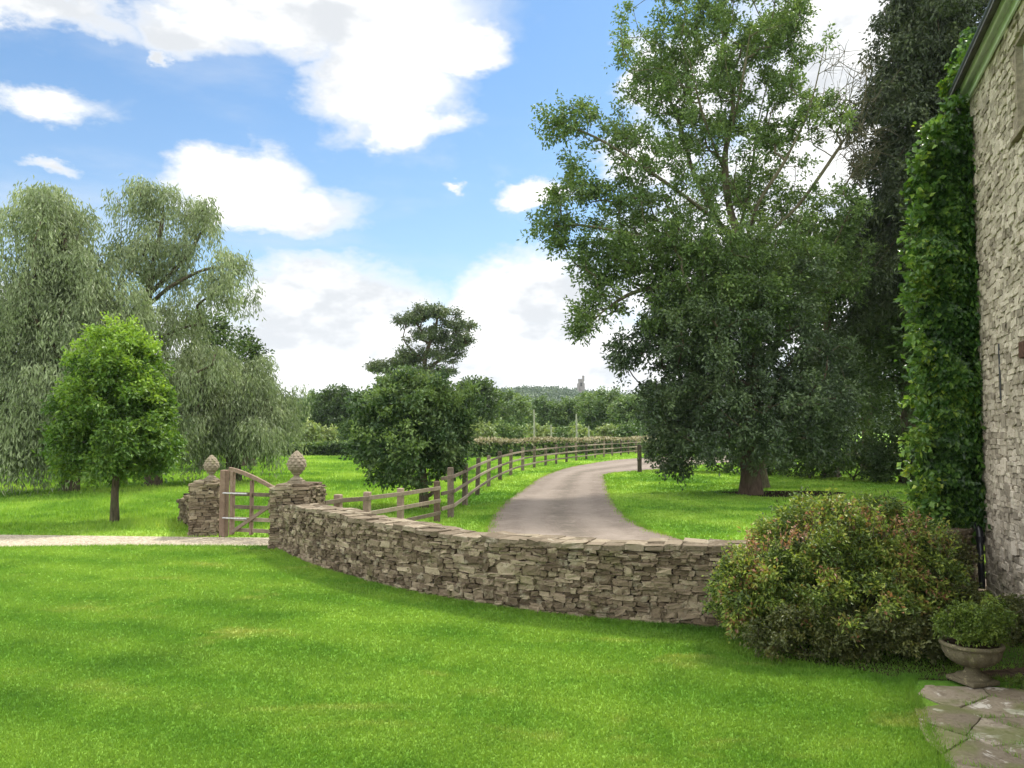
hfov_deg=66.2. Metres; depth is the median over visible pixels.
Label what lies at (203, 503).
stone pier
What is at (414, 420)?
field tree
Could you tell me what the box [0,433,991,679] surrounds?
ground
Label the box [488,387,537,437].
broadleaf tree
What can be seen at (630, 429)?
scrub bush
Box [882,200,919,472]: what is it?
woodland tree
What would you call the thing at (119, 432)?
young tree
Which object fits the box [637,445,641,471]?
gate post
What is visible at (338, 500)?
paddock fence
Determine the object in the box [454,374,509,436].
broadleaf tree
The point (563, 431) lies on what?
scrub bush
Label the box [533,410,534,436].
pole
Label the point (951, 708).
paving
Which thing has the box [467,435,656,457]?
clipped hedge
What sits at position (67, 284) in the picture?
willow tree
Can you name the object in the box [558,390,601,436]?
broadleaf tree
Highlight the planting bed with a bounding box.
[736,613,1023,681]
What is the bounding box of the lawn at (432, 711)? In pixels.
[0,546,940,767]
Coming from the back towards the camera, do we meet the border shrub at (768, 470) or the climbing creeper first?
the border shrub at (768, 470)
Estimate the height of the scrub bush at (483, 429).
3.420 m
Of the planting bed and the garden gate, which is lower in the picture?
the planting bed
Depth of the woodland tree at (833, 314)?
35.14 m
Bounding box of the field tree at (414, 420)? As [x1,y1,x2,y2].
[333,364,489,507]
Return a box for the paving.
[915,685,1023,767]
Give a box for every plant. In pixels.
[928,593,1017,647]
[1004,672,1023,689]
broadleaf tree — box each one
[294,388,321,440]
[306,383,356,439]
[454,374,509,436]
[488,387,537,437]
[529,393,581,430]
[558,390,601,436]
[576,385,629,434]
[604,393,653,434]
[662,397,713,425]
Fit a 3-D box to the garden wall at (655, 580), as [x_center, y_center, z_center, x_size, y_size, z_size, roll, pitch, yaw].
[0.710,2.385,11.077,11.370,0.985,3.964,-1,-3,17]
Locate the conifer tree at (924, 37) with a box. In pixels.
[797,0,989,374]
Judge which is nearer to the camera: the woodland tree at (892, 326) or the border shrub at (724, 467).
the woodland tree at (892, 326)
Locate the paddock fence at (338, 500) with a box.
[325,481,440,521]
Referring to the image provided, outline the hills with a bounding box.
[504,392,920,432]
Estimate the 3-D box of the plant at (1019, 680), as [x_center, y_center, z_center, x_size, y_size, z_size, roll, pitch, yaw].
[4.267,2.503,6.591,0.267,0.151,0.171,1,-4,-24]
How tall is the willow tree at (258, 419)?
6.055 m
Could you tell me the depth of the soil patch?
26.61 m
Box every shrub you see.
[638,427,727,469]
[684,440,738,472]
[700,483,971,650]
[731,448,807,474]
[733,527,1023,667]
[770,447,844,478]
[815,426,893,480]
[857,415,921,483]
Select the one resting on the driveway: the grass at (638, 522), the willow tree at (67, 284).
the grass at (638, 522)
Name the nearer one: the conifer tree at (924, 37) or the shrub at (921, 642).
the shrub at (921, 642)
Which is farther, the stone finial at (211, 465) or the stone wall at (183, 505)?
the stone wall at (183, 505)
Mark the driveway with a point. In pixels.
(569, 502)
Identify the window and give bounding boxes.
[1010,44,1023,142]
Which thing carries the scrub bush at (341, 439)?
on the ground at (464, 518)
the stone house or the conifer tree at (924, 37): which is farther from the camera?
the conifer tree at (924, 37)
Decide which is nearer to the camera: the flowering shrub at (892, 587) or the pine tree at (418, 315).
the flowering shrub at (892, 587)
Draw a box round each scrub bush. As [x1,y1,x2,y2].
[293,416,338,441]
[335,419,357,440]
[470,416,501,438]
[494,417,528,438]
[521,421,560,437]
[553,419,584,438]
[567,423,595,437]
[594,423,623,436]
[612,415,645,437]
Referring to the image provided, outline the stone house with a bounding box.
[947,0,1023,612]
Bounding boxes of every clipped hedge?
[187,440,353,455]
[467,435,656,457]
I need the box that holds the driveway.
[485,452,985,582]
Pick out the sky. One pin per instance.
(370, 160)
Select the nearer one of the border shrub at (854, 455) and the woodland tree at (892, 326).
the woodland tree at (892, 326)
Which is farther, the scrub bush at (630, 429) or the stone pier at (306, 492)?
the scrub bush at (630, 429)
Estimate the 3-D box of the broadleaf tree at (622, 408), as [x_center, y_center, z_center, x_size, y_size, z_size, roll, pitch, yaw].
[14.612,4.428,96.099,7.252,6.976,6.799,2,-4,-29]
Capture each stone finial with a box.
[203,454,219,480]
[286,451,306,483]
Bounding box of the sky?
[0,0,983,397]
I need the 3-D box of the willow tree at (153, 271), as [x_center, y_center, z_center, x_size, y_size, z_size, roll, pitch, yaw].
[-12.860,-2.183,30.275,6.918,12.240,5.358,0,-3,0]
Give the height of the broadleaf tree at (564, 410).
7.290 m
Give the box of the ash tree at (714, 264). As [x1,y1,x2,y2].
[517,0,899,488]
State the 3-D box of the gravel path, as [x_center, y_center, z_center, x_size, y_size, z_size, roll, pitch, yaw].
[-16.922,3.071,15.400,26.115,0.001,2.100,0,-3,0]
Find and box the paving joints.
[911,680,1023,740]
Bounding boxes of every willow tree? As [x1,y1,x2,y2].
[0,175,164,496]
[95,173,265,485]
[171,343,315,483]
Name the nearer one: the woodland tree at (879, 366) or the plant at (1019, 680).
the plant at (1019, 680)
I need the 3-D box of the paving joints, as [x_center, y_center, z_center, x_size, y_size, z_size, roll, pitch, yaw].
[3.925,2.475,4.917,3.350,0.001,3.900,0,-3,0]
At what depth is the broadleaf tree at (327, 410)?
79.09 m
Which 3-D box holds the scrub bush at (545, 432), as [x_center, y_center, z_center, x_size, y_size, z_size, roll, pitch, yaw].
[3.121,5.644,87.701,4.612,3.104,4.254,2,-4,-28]
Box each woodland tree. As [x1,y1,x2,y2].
[176,306,254,470]
[229,318,274,465]
[765,212,900,477]
[829,194,917,468]
[838,209,921,483]
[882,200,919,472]
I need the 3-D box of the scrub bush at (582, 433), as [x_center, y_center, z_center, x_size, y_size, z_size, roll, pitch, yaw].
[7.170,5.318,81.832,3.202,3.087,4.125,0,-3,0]
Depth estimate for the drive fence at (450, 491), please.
31.01 m
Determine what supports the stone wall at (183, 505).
on the ground at (464, 518)
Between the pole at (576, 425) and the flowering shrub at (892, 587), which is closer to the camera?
the flowering shrub at (892, 587)
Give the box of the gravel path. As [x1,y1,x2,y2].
[0,535,268,546]
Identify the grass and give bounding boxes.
[449,463,697,607]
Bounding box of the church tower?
[577,376,584,392]
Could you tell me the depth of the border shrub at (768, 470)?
37.12 m
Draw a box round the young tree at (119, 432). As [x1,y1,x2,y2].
[31,311,188,522]
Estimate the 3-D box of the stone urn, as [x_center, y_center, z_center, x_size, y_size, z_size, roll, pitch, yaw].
[3.947,2.383,6.736,0.500,0.340,0.500,0,-3,0]
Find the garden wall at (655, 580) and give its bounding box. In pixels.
[277,503,977,627]
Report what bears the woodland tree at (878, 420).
on the ground at (464, 518)
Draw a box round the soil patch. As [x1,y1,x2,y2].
[722,491,844,496]
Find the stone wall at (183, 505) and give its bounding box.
[176,493,189,526]
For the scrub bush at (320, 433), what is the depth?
71.41 m
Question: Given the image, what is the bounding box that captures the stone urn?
[938,635,1005,687]
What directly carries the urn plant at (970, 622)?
in the stone urn
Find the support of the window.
in the stone house
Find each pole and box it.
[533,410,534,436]
[575,414,577,436]
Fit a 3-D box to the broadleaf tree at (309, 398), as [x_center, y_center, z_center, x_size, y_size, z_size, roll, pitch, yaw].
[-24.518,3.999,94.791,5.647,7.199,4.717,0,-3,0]
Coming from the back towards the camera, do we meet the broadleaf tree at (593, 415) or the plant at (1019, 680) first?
the broadleaf tree at (593, 415)
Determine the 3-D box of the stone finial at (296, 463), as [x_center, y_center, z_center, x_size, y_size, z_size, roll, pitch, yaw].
[-4.015,1.548,14.656,0.379,0.625,0.383,0,-3,0]
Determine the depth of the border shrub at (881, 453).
31.28 m
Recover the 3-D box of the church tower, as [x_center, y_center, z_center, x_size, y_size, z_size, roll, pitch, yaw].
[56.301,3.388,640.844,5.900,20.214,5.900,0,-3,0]
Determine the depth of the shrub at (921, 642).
7.35 m
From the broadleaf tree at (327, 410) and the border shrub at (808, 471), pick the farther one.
the broadleaf tree at (327, 410)
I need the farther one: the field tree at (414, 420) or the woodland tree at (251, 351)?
the woodland tree at (251, 351)
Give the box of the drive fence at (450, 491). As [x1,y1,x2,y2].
[441,440,647,517]
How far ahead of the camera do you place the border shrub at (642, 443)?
40.82 m
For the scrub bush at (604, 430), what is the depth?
85.23 m
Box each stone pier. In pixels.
[187,479,219,536]
[267,481,326,548]
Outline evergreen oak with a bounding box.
[600,254,874,494]
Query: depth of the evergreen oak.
25.30 m
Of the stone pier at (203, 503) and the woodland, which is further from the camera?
the woodland
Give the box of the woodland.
[295,384,918,428]
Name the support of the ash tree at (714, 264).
on the ground at (464, 518)
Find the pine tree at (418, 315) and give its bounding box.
[361,298,480,376]
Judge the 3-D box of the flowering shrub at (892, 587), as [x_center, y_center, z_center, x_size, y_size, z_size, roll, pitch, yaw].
[3.350,1.841,8.034,2.805,1.637,2.076,0,-3,0]
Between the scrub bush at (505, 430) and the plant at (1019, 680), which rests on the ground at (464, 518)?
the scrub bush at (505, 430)
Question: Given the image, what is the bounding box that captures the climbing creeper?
[894,26,990,544]
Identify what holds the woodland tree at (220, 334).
on the ground at (464, 518)
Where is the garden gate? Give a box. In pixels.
[219,467,273,536]
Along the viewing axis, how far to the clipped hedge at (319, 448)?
63.15 m
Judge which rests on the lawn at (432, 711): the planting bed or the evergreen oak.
the planting bed

